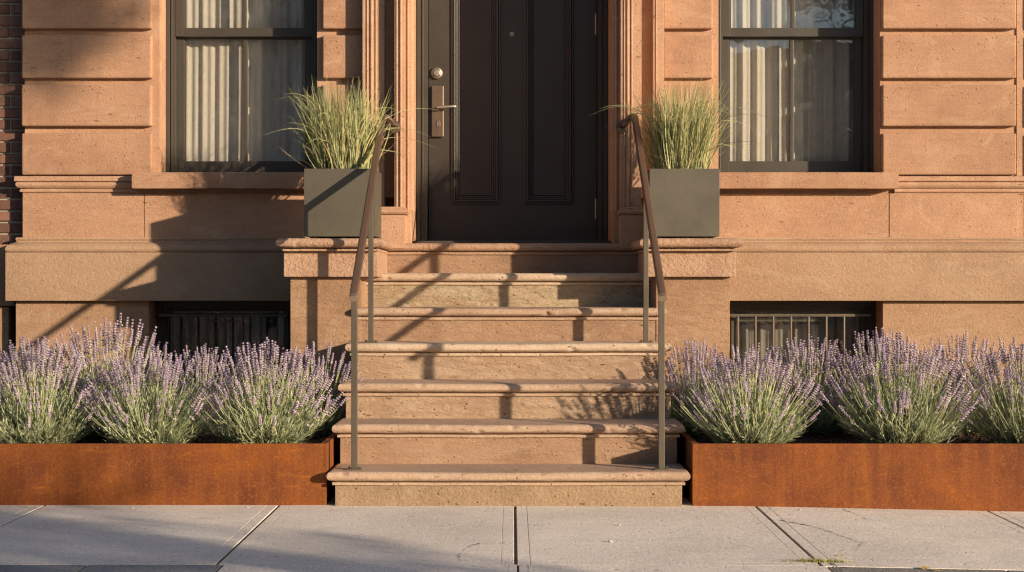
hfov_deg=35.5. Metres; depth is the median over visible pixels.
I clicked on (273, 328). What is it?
curtain
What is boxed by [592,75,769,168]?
ornamental grass
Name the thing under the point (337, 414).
lavender
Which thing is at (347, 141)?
ornamental grass
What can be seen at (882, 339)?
lavender
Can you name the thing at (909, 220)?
brownstone house
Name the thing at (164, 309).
basement window
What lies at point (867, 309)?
basement window
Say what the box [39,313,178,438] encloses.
lavender
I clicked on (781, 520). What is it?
sidewalk crack
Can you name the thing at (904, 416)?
lavender
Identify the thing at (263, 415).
lavender
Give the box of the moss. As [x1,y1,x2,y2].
[782,555,856,563]
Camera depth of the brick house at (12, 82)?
8.96 m
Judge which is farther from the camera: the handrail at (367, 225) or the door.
the door
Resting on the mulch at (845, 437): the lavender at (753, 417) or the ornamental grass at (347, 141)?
the lavender at (753, 417)
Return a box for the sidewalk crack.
[458,509,866,569]
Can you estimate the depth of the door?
9.38 m
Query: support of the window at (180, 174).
in the brownstone house at (909, 220)
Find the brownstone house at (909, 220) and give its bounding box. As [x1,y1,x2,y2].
[5,0,1023,399]
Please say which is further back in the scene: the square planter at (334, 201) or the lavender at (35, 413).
the square planter at (334, 201)
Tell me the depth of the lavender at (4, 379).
7.55 m
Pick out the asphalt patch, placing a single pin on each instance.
(855, 569)
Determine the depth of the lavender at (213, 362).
7.99 m
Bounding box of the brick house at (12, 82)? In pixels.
[0,0,24,397]
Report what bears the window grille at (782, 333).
hanging from the brownstone house at (909, 220)
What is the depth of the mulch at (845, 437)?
7.61 m
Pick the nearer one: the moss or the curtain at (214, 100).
the moss
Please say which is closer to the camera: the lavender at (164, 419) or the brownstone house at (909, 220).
the lavender at (164, 419)
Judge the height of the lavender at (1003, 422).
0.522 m
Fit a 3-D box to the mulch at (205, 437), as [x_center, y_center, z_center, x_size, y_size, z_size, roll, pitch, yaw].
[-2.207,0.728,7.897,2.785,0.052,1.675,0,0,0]
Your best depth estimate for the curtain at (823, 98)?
9.22 m
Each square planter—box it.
[304,169,380,237]
[647,169,719,237]
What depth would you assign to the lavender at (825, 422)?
7.80 m
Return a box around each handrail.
[346,114,400,470]
[616,114,668,469]
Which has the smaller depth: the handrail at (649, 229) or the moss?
the moss
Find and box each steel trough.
[0,433,339,505]
[677,432,1023,511]
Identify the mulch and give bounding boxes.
[72,430,328,442]
[689,428,988,442]
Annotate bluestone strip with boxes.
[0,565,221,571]
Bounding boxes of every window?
[132,0,316,189]
[156,301,289,396]
[718,0,898,189]
[730,301,875,399]
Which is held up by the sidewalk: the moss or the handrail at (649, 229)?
the moss
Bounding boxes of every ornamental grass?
[267,73,434,168]
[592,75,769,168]
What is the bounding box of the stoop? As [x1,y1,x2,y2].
[276,238,743,506]
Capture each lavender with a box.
[0,335,115,443]
[0,355,15,414]
[1,338,104,403]
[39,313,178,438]
[75,345,225,442]
[146,343,253,433]
[191,337,347,443]
[258,341,363,437]
[653,337,746,436]
[673,343,823,443]
[751,334,875,435]
[812,332,985,442]
[817,327,941,431]
[909,330,1023,435]
[945,336,1023,442]
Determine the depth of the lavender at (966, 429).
7.88 m
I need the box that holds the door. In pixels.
[429,0,596,240]
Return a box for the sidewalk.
[0,497,1023,571]
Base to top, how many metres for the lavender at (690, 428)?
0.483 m
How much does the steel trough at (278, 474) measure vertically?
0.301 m
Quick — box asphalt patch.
[828,567,1023,571]
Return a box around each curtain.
[173,311,283,395]
[185,0,304,160]
[730,0,853,160]
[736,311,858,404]
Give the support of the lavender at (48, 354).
on the mulch at (205, 437)
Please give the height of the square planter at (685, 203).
0.361 m
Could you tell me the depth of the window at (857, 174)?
9.10 m
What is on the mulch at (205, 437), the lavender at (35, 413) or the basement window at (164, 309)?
the lavender at (35, 413)

